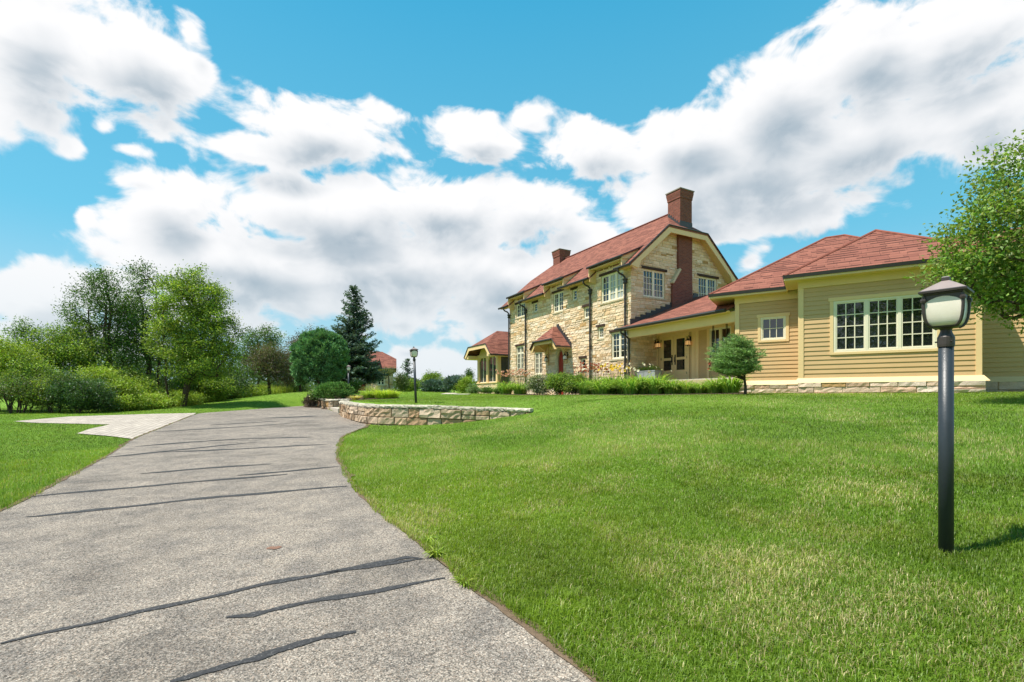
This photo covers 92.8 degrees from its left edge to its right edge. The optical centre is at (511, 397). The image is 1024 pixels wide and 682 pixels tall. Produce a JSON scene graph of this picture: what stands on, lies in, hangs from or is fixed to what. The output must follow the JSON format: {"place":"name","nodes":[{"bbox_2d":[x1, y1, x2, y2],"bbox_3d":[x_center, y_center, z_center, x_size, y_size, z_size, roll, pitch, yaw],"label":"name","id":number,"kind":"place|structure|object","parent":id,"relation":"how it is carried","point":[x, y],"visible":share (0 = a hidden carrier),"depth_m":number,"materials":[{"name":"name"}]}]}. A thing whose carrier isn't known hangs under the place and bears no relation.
{"place":"outdoors","nodes":[
{"label":"outdoors","id":0,"kind":"place"},
{"bbox_2d":[136,383,295,408],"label":"meadow grass","id":1,"kind":"structure","parent":0,"point":[276,389],"depth_m":47.60,"materials":[{"name":"green plant"}]},
{"bbox_2d":[0,406,592,681],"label":"driveway","id":2,"kind":"structure","parent":0,"point":[261,545],"depth_m":3.75,"materials":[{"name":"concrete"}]},
{"bbox_2d":[0,389,1023,681],"bbox_3d":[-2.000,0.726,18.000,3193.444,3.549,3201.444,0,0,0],"label":"lawn","id":3,"kind":"structure","parent":0,"point":[284,401],"depth_m":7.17,"materials":[{"name":"green plant"}]},
{"bbox_2d":[0,315,44,408],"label":"tree","id":4,"kind":"object","parent":3,"relation":"on","point":[15,334],"visible":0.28,"depth_m":30.83,"materials":[{"name":"green plant"}]},
{"bbox_2d":[0,371,51,412],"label":"bush","id":5,"kind":"object","parent":3,"relation":"on","point":[21,384],"visible":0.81,"depth_m":25.75,"materials":[{"name":"green plant"}]},
{"bbox_2d":[0,332,54,410],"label":"bush","id":6,"kind":"object","parent":3,"relation":"on","point":[5,350],"visible":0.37,"depth_m":27.81,"materials":[{"name":"green plant"}]},
{"bbox_2d":[0,354,65,411],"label":"bush","id":7,"kind":"object","parent":3,"relation":"on","point":[36,370],"visible":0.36,"depth_m":27.12,"materials":[{"name":"green plant"}]},
{"bbox_2d":[16,367,81,412],"bbox_3d":[-25.067,-0.325,26.527,3.177,2.563,2.943,0,0,0],"label":"bush","id":8,"kind":"object","parent":3,"relation":"on","point":[40,402],"visible":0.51,"depth_m":26.00,"materials":[{"name":"green plant"}]},
{"bbox_2d":[0,319,119,408],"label":"bush","id":9,"kind":"object","parent":3,"relation":"on","point":[63,351],"visible":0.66,"depth_m":30.50,"materials":[{"name":"green plant"}]},
{"bbox_2d":[36,367,125,412],"bbox_3d":[-23.440,-0.389,26.472,3.930,2.672,3.610,0,0,-16],"label":"bush","id":10,"kind":"object","parent":3,"relation":"on","point":[93,395],"visible":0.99,"depth_m":25.98,"materials":[{"name":"green plant"}]},
{"bbox_2d":[0,415,191,510],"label":"soil edge","id":11,"kind":"object","parent":3,"relation":"on","point":[65,477],"visible":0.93,"depth_m":8.28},
{"bbox_2d":[52,264,158,375],"bbox_3d":[-27.555,-4.141,33.127,5.952,9.887,5.238,0,0,0],"label":"tree","id":12,"kind":"object","parent":3,"relation":"on","point":[115,340],"visible":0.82,"depth_m":32.68,"materials":[{"name":"green plant"}]},
{"bbox_2d":[18,413,195,438],"bbox_3d":[-16.356,0.994,18.473,6.033,0.314,14.130,0,0,-26],"label":"paver apron","id":13,"kind":"object","parent":3,"relation":"on","point":[131,426],"visible":0.92,"depth_m":19.91,"materials":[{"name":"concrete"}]},
{"bbox_2d":[68,362,150,397],"bbox_3d":[-23.904,-0.594,28.996,4.428,2.974,2.994,0,0,0],"label":"bush","id":14,"kind":"object","parent":3,"relation":"on","point":[124,385],"visible":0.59,"depth_m":28.65,"materials":[{"name":"green plant"}]},
{"bbox_2d":[105,392,153,410],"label":"border plant","id":15,"kind":"object","parent":3,"relation":"on","point":[129,402],"visible":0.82,"depth_m":28.27,"materials":[{"name":"green plant"}]},
{"bbox_2d":[111,364,166,395],"bbox_3d":[-24.836,-0.771,32.084,4.170,3.174,3.400,0,0,0],"label":"bush","id":16,"kind":"object","parent":3,"relation":"on","point":[147,381],"visible":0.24,"depth_m":31.99,"materials":[{"name":"green plant"}]},
{"bbox_2d":[100,256,181,390],"bbox_3d":[-26.302,-4.641,34.914,5.330,10.805,4.859,0,0,-18],"label":"tree","id":17,"kind":"object","parent":3,"relation":"on","point":[135,303],"visible":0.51,"depth_m":34.60,"materials":[{"name":"green plant"}]},
{"bbox_2d":[133,389,175,408],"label":"border plant","id":18,"kind":"object","parent":3,"relation":"on","point":[158,399],"visible":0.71,"depth_m":30.29,"materials":[{"name":"green plant"}]},
{"bbox_2d":[96,346,267,398],"bbox_3d":[-27.142,-1.897,38.796,14.221,5.202,9.118,0,0,-21],"label":"bush","id":19,"kind":"object","parent":3,"relation":"on","point":[162,381],"visible":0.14,"depth_m":38.29,"materials":[{"name":"green plant"}]},
{"bbox_2d":[160,387,208,405],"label":"border plant","id":20,"kind":"object","parent":3,"relation":"on","point":[193,399],"visible":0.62,"depth_m":32.87,"materials":[{"name":"green plant"}]},
{"bbox_2d":[131,259,252,406],"bbox_3d":[-20.760,-4.108,31.980,6.178,9.714,6.029,0,0,37],"label":"tree","id":21,"kind":"object","parent":3,"relation":"on","point":[196,350],"visible":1,"depth_m":31.41,"materials":[{"name":"green plant"}]},
{"bbox_2d":[168,369,239,396],"bbox_3d":[-22.735,-0.896,35.937,5.055,2.796,3.769,0,0,0],"label":"bush","id":22,"kind":"object","parent":3,"relation":"on","point":[218,386],"visible":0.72,"depth_m":35.45,"materials":[{"name":"green plant"}]},
{"bbox_2d":[190,386,228,401],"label":"border plant","id":23,"kind":"object","parent":3,"relation":"on","point":[213,398],"visible":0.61,"depth_m":35.62,"materials":[{"name":"green plant"}]},
{"bbox_2d":[222,384,250,398],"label":"border plant","id":24,"kind":"object","parent":3,"relation":"on","point":[239,396],"visible":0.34,"depth_m":38.55,"materials":[{"name":"green plant"}]},
{"bbox_2d":[240,382,269,395],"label":"border plant","id":25,"kind":"object","parent":3,"relation":"on","point":[260,390],"visible":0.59,"depth_m":41.63,"materials":[{"name":"green plant"}]},
{"bbox_2d":[235,324,289,383],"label":"tree","id":26,"kind":"object","parent":3,"relation":"on","point":[261,334],"visible":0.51,"depth_m":49.53,"materials":[{"name":"green plant"}]},
{"bbox_2d":[235,339,293,393],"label":"crabapple","id":27,"kind":"object","parent":3,"relation":"on","point":[271,364],"visible":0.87,"depth_m":43.24,"materials":[{"name":"green plant"}]},
{"bbox_2d":[65,333,476,389],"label":"woods","id":28,"kind":"object","parent":3,"relation":"on","point":[314,385],"depth_m":99.95,"materials":[{"name":"green plant"}]},
{"bbox_2d":[254,379,313,391],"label":"bush","id":29,"kind":"object","parent":3,"relation":"on","point":[306,389],"visible":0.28,"depth_m":51.89,"materials":[{"name":"green plant"}]},
{"bbox_2d":[275,325,334,391],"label":"crabapple","id":30,"kind":"object","parent":3,"relation":"on","point":[294,340],"visible":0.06,"depth_m":47.28,"materials":[{"name":"green plant"}]},
{"bbox_2d":[304,395,319,407],"bbox_3d":[-14.287,0.260,34.763,1.110,0.960,7.236,0,0,-21],"label":"planting bed","id":31,"kind":"object","parent":3,"relation":"on","point":[306,405],"visible":0.3,"depth_m":32.98,"materials":[{"name":"brown soil"}]},
{"bbox_2d":[300,394,317,406],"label":"shrub","id":32,"kind":"object","parent":31,"relation":"on","point":[309,403],"visible":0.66,"depth_m":32.80,"materials":[{"name":"green plant"}]},
{"bbox_2d":[307,388,320,407],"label":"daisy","id":33,"kind":"object","parent":31,"relation":"on","point":[310,395],"visible":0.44,"depth_m":32.33,"materials":[{"name":"green plant"}]},
{"bbox_2d":[289,326,350,386],"bbox_3d":[-13.787,-2.192,34.942,4.234,5.729,4.362,0,0,0],"label":"pine tree","id":34,"kind":"object","parent":3,"relation":"on","point":[313,351],"visible":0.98,"depth_m":33.82,"materials":[{"name":"green plant"}]},
{"bbox_2d":[315,398,348,409],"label":"retaining wall","id":35,"kind":"structure","parent":3,"relation":"on","point":[326,403],"depth_m":29.92,"materials":[{"name":"stone"}]},
{"bbox_2d":[350,380,362,392],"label":"shrub","id":36,"kind":"object","parent":3,"relation":"on","point":[355,385],"visible":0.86,"depth_m":35.80,"materials":[{"name":"green plant"}]},
{"bbox_2d":[325,285,389,392],"bbox_3d":[-13.037,-4.748,39.902,6.104,8.944,5.638,0,0,0],"label":"spruce tree","id":37,"kind":"object","parent":3,"relation":"on","point":[363,370],"visible":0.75,"depth_m":39.41,"materials":[{"name":"green plant"}]},
{"bbox_2d":[321,395,398,408],"bbox_3d":[-9.504,0.307,30.004,8.699,0.949,2.977,0,0,44],"label":"planting bed","id":38,"kind":"object","parent":3,"relation":"on","point":[350,399],"visible":0.22,"depth_m":29.59,"materials":[{"name":"brown soil"}]},
{"bbox_2d":[311,380,355,398],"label":"pine shrub","id":39,"kind":"object","parent":38,"relation":"on","point":[328,389],"visible":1,"depth_m":30.79,"materials":[{"name":"green plant"}]},
{"bbox_2d":[354,390,375,398],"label":"ornamental grass","id":40,"kind":"object","parent":38,"relation":"on","point":[366,394],"depth_m":27.70,"materials":[{"name":"green plant"}]},
{"bbox_2d":[358,383,382,392],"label":"ornamental grass","id":41,"kind":"object","parent":38,"relation":"on","point":[372,387],"depth_m":29.77,"materials":[{"name":"green plant"}]},
{"bbox_2d":[368,388,401,397],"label":"ornamental grass","id":42,"kind":"object","parent":38,"relation":"on","point":[382,394],"depth_m":27.10,"materials":[{"name":"green plant"}]},
{"bbox_2d":[384,390,404,397],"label":"ornamental grass","id":43,"kind":"object","parent":38,"relation":"on","point":[395,395],"depth_m":27.67,"materials":[{"name":"green plant"}]},
{"bbox_2d":[339,351,396,390],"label":"outbuilding","id":44,"kind":"structure","parent":3,"relation":"on","point":[384,359],"depth_m":50.53,"materials":[{"name":"red tile"}]},
{"bbox_2d":[383,366,399,390],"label":"tree","id":45,"kind":"object","parent":3,"relation":"on","point":[390,372],"visible":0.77,"depth_m":45.87,"materials":[{"name":"green plant"}]},
{"bbox_2d":[392,373,412,391],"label":"rose bush","id":46,"kind":"object","parent":3,"relation":"on","point":[401,381],"visible":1,"depth_m":47.73,"materials":[{"name":"green plant"}]},
{"bbox_2d":[394,358,419,388],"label":"spruce tree","id":47,"kind":"object","parent":3,"relation":"on","point":[407,365],"visible":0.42,"depth_m":53.91,"materials":[{"name":"green plant"}]},
{"bbox_2d":[403,378,421,391],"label":"shrub","id":48,"kind":"object","parent":3,"relation":"on","point":[411,389],"visible":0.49,"depth_m":49.61,"materials":[{"name":"green plant"}]},
{"bbox_2d":[409,347,417,402],"bbox_3d":[-3.752,-0.800,18.626,0.288,2.269,0.288,0,0,-23],"label":"lamp post","id":49,"kind":"object","parent":3,"relation":"on","point":[413,352],"visible":0.98,"depth_m":18.57,"materials":[{"name":"black metal"}]},
{"bbox_2d":[420,369,444,388],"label":"shrub","id":50,"kind":"object","parent":3,"relation":"on","point":[426,376],"visible":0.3,"depth_m":54.62,"materials":[{"name":"green plant"}]},
{"bbox_2d":[419,377,447,391],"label":"juniper","id":51,"kind":"object","parent":3,"relation":"on","point":[431,385],"visible":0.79,"depth_m":51.93,"materials":[{"name":"green plant"}]},
{"bbox_2d":[339,400,533,425],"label":"retaining wall","id":52,"kind":"structure","parent":3,"relation":"on","point":[382,414],"depth_m":17.53,"materials":[{"name":"stone"}]},
{"bbox_2d":[441,374,461,391],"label":"juniper","id":53,"kind":"object","parent":3,"relation":"on","point":[449,382],"visible":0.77,"depth_m":49.28,"materials":[{"name":"green plant"}]},
{"bbox_2d":[453,376,475,392],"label":"shrub","id":54,"kind":"object","parent":3,"relation":"on","point":[462,385],"visible":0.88,"depth_m":48.64,"materials":[{"name":"green plant"}]},
{"bbox_2d":[461,367,474,379],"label":"shrub","id":55,"kind":"object","parent":3,"relation":"on","point":[468,373],"visible":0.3,"depth_m":59.85,"materials":[{"name":"green plant"}]},
{"bbox_2d":[335,424,608,681],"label":"soil edge","id":56,"kind":"object","parent":3,"relation":"on","point":[530,629],"visible":0.55,"depth_m":3.05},
{"bbox_2d":[423,545,444,557],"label":"weed","id":57,"kind":"object","parent":56,"relation":"on","point":[433,551],"visible":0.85,"depth_m":4.23,"materials":[{"name":"green plant"}]},
{"bbox_2d":[450,575,473,586],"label":"weed","id":58,"kind":"object","parent":56,"relation":"on","point":[462,579],"visible":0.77,"depth_m":3.69,"materials":[{"name":"green plant"}]},
{"bbox_2d":[465,384,483,393],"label":"shrub","id":59,"kind":"object","parent":3,"relation":"on","point":[475,389],"visible":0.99,"depth_m":33.69,"materials":[{"name":"green plant"}]},
{"bbox_2d":[481,387,493,393],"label":"shrub","id":60,"kind":"object","parent":3,"relation":"on","point":[488,390],"visible":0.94,"depth_m":34.29,"materials":[{"name":"green plant"}]},
{"bbox_2d":[502,393,743,394],"bbox_3d":[3.405,-0.151,28.327,4.223,0.213,22.462,0,0,-29],"label":"planting bed","id":61,"kind":"object","parent":3,"relation":"on","point":[625,394],"visible":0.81,"depth_m":22.73,"materials":[{"name":"brown soil"}]},
{"bbox_2d":[491,369,521,393],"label":"daylily","id":62,"kind":"object","parent":61,"relation":"on","point":[503,388],"visible":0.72,"depth_m":32.16,"materials":[{"name":"green plant"}]},
{"bbox_2d":[506,368,529,393],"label":"daylily","id":63,"kind":"object","parent":61,"relation":"on","point":[518,388],"visible":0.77,"depth_m":30.68,"materials":[{"name":"green plant"}]},
{"bbox_2d":[525,373,552,394],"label":"shrub","id":64,"kind":"object","parent":61,"relation":"on","point":[536,385],"visible":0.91,"depth_m":28.32,"materials":[{"name":"green plant"}]},
{"bbox_2d":[543,371,571,394],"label":"shrub","id":65,"kind":"object","parent":61,"relation":"on","point":[556,380],"visible":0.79,"depth_m":27.53,"materials":[{"name":"green plant"}]},
{"bbox_2d":[559,372,584,393],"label":"shrub","id":66,"kind":"object","parent":61,"relation":"on","point":[568,386],"visible":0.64,"depth_m":26.92,"materials":[{"name":"green plant"}]},
{"bbox_2d":[563,361,601,393],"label":"daylily","id":67,"kind":"object","parent":61,"relation":"on","point":[581,390],"visible":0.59,"depth_m":26.35,"materials":[{"name":"green plant"}]},
{"bbox_2d":[578,363,608,393],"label":"daylily","id":68,"kind":"object","parent":61,"relation":"on","point":[592,390],"visible":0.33,"depth_m":25.60,"materials":[{"name":"green plant"}]},
{"bbox_2d":[581,380,621,393],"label":"daylily","id":69,"kind":"object","parent":61,"relation":"on","point":[598,388],"visible":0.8,"depth_m":24.26,"materials":[{"name":"green plant"}]},
{"bbox_2d":[591,363,625,393],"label":"daylily","id":70,"kind":"object","parent":61,"relation":"on","point":[605,379],"visible":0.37,"depth_m":24.82,"materials":[{"name":"green plant"}]},
{"bbox_2d":[602,362,639,393],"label":"daylily","id":71,"kind":"object","parent":61,"relation":"on","point":[619,391],"visible":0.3,"depth_m":24.39,"materials":[{"name":"green plant"}]},
{"bbox_2d":[607,377,648,393],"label":"daylily","id":72,"kind":"object","parent":61,"relation":"on","point":[630,387],"visible":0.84,"depth_m":23.03,"materials":[{"name":"green plant"}]},
{"bbox_2d":[619,362,661,393],"bbox_3d":[6.362,-0.910,23.761,3.001,1.630,3.101,0,0,0],"label":"daylily","id":73,"kind":"object","parent":61,"relation":"on","point":[642,390],"visible":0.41,"depth_m":23.43,"materials":[{"name":"green plant"}]},
{"bbox_2d":[634,367,687,393],"bbox_3d":[6.851,-0.812,23.235,2.912,1.435,2.922,0,0,-28],"label":"daylily","id":74,"kind":"object","parent":61,"relation":"on","point":[652,389],"visible":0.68,"depth_m":22.79,"materials":[{"name":"green plant"}]},
{"bbox_2d":[649,379,700,393],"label":"daylily","id":75,"kind":"object","parent":61,"relation":"on","point":[667,388],"visible":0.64,"depth_m":22.28,"materials":[{"name":"green plant"}]},
{"bbox_2d":[661,379,703,393],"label":"daylily","id":76,"kind":"object","parent":61,"relation":"on","point":[680,386],"visible":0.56,"depth_m":21.80,"materials":[{"name":"green plant"}]},
{"bbox_2d":[678,381,710,393],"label":"daylily","id":77,"kind":"object","parent":61,"relation":"on","point":[698,389],"visible":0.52,"depth_m":21.19,"materials":[{"name":"green plant"}]},
{"bbox_2d":[690,363,728,392],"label":"daylily","id":78,"kind":"object","parent":61,"relation":"on","point":[712,387],"visible":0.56,"depth_m":20.14,"materials":[{"name":"green plant"}]},
{"bbox_2d":[704,374,758,392],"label":"daylily","id":79,"kind":"object","parent":61,"relation":"on","point":[730,386],"visible":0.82,"depth_m":19.31,"materials":[{"name":"green plant"}]},
{"bbox_2d":[705,333,766,393],"bbox_3d":[8.078,-1.163,17.581,2.109,2.355,2.006,0,0,0],"label":"topiary spruce","id":80,"kind":"object","parent":3,"relation":"on","point":[737,357],"visible":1,"depth_m":17.20,"materials":[{"name":"green plant"}]},
{"bbox_2d":[464,187,1023,394],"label":"stone house","id":81,"kind":"structure","parent":3,"relation":"on","point":[842,313],"depth_m":21.09,"materials":[{"name":"stone"}]},
{"bbox_2d":[480,358,485,382],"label":"window","id":82,"kind":"structure","parent":81,"relation":"in","point":[483,361],"depth_m":43.70,"materials":[{"name":"glass"}]},
{"bbox_2d":[489,357,495,381],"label":"window","id":83,"kind":"structure","parent":81,"relation":"in","point":[492,362],"depth_m":42.23,"materials":[{"name":"glass"}]},
{"bbox_2d":[515,302,524,319],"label":"window","id":84,"kind":"structure","parent":81,"relation":"in","point":[520,310],"depth_m":38.13,"materials":[{"name":"paint"}]},
{"bbox_2d":[515,343,524,376],"bbox_3d":[0.693,-2.880,38.004,0.260,2.540,1.430,0,0,-29],"label":"window","id":85,"kind":"structure","parent":81,"relation":"in","point":[520,349],"depth_m":38.02,"materials":[{"name":"paint"}]},
{"bbox_2d":[532,300,537,313],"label":"window","id":86,"kind":"structure","parent":81,"relation":"in","point":[535,304],"depth_m":36.08,"materials":[{"name":"paint"}]},
{"bbox_2d":[535,352,541,375],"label":"window","id":87,"kind":"structure","parent":81,"relation":"in","point":[538,356],"depth_m":35.83,"materials":[{"name":"paint"}]},
{"bbox_2d":[551,289,563,314],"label":"window","id":88,"kind":"structure","parent":81,"relation":"in","point":[558,297],"depth_m":33.47,"materials":[{"name":"paint"}]},
{"bbox_2d":[559,351,562,394],"bbox_3d":[3.437,-1.620,33.356,0.060,3.240,0.660,0,0,-29],"label":"front door","id":89,"kind":"structure","parent":81,"relation":"in","point":[561,355],"depth_m":33.38,"materials":[{"name":"red paint"}]},
{"bbox_2d":[570,286,577,302],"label":"window","id":90,"kind":"structure","parent":81,"relation":"in","point":[574,291],"depth_m":31.86,"materials":[{"name":"paint"}]},
{"bbox_2d":[579,356,586,371],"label":"window","id":91,"kind":"structure","parent":81,"relation":"in","point":[580,357],"depth_m":31.03,"materials":[{"name":"paint"}]},
{"bbox_2d":[582,304,588,320],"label":"window","id":92,"kind":"structure","parent":81,"relation":"in","point":[586,305],"depth_m":30.76,"materials":[{"name":"paint"}]},
{"bbox_2d":[596,323,604,340],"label":"window","id":93,"kind":"structure","parent":81,"relation":"in","point":[600,326],"depth_m":29.49,"materials":[{"name":"paint"}]},
{"bbox_2d":[599,270,623,304],"bbox_3d":[5.926,-6.490,28.602,0.394,1.880,2.261,0,0,-26],"label":"window","id":94,"kind":"structure","parent":81,"relation":"in","point":[612,284],"depth_m":28.69,"materials":[{"name":"glass"}]},
{"bbox_2d":[609,330,627,360],"bbox_3d":[6.225,-3.025,28.053,0.260,1.810,1.640,0,0,-29],"label":"window","id":95,"kind":"structure","parent":81,"relation":"in","point":[617,338],"depth_m":28.23,"materials":[{"name":"paint"}]},
{"bbox_2d":[635,370,661,378],"bbox_3d":[7.475,-1.165,26.792,0.540,0.590,1.540,0,0,-29],"label":"planter box","id":96,"kind":"object","parent":81,"relation":"on","point":[646,373],"visible":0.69,"depth_m":26.34,"materials":[{"name":"metal"}]},
{"bbox_2d":[637,365,659,370],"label":"herbs","id":97,"kind":"object","parent":96,"relation":"in","point":[645,368],"visible":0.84,"depth_m":26.60,"materials":[{"name":"green plant"}]},
{"bbox_2d":[641,265,666,300],"bbox_3d":[8.139,-6.535,28.099,2.010,1.830,0.260,0,0,-29],"label":"window","id":98,"kind":"structure","parent":81,"relation":"in","point":[653,281],"depth_m":28.09,"materials":[{"name":"glass"}]},
{"bbox_2d":[661,336,673,379],"bbox_3d":[8.784,-2.145,27.482,0.372,2.550,0.897,0,0,-11],"label":"porch door","id":99,"kind":"structure","parent":81,"relation":"in","point":[667,343],"depth_m":27.45,"materials":[{"name":"beige paint"}]},
{"bbox_2d":[674,334,686,379],"bbox_3d":[9.240,-2.145,26.661,0.413,2.550,0.914,0,0,-16],"label":"porch door","id":100,"kind":"structure","parent":81,"relation":"in","point":[680,349],"depth_m":26.69,"materials":[{"name":"beige paint"}]},
{"bbox_2d":[685,336,691,345],"bbox_3d":[9.377,-2.997,25.939,0.406,0.573,0.288,0,0,-30],"label":"wall lantern","id":101,"kind":"object","parent":81,"relation":"attached to","point":[687,341],"depth_m":25.85,"materials":[{"name":"orange glass"}]},
{"bbox_2d":[697,273,718,295],"bbox_3d":[12.107,-6.485,30.305,1.970,2.170,0.260,0,0,-29],"label":"window","id":102,"kind":"structure","parent":81,"relation":"in","point":[707,285],"depth_m":30.27,"materials":[{"name":"paint"}]},
{"bbox_2d":[709,323,727,368],"bbox_3d":[9.854,-2.520,22.971,1.014,2.400,0.630,0,0,-29],"label":"porch swing","id":103,"kind":"object","parent":81,"relation":"hanging from","point":[713,337],"visible":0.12,"depth_m":22.79,"materials":[{"name":"beige wood"}]},
{"bbox_2d":[710,326,730,355],"bbox_3d":[10.465,-2.800,24.438,0.080,1.400,1.280,0,0,-29],"label":"window","id":104,"kind":"structure","parent":81,"relation":"in","point":[720,332],"depth_m":24.58,"materials":[{"name":"paint"}]},
{"bbox_2d":[757,312,789,342],"bbox_3d":[10.841,-2.882,20.260,1.189,1.169,0.529,0,0,14],"label":"window","id":105,"kind":"structure","parent":81,"relation":"in","point":[774,327],"depth_m":20.23,"materials":[{"name":"paint"}]},
{"bbox_2d":[828,290,939,354],"bbox_3d":[12.706,-2.537,16.702,3.130,2.039,0.105,0,0,32],"label":"window","id":106,"kind":"structure","parent":81,"relation":"in","point":[892,322],"depth_m":16.76,"materials":[{"name":"glass"}]},
{"bbox_2d":[918,276,974,554],"bbox_3d":[3.383,0.194,3.800,0.288,2.268,0.288,0,0,-39],"label":"lamp post","id":107,"kind":"object","parent":3,"relation":"on","point":[946,301],"visible":0.98,"depth_m":3.76,"materials":[{"name":"metal"}]},
{"bbox_2d":[903,129,1023,335],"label":"tree","id":108,"kind":"object","parent":3,"relation":"on","point":[1005,207],"visible":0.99,"depth_m":11.08,"materials":[{"name":"green plant"}]},
{"bbox_2d":[0,0,1023,387],"label":"sky","id":109,"kind":"structure","parent":0,"point":[432,159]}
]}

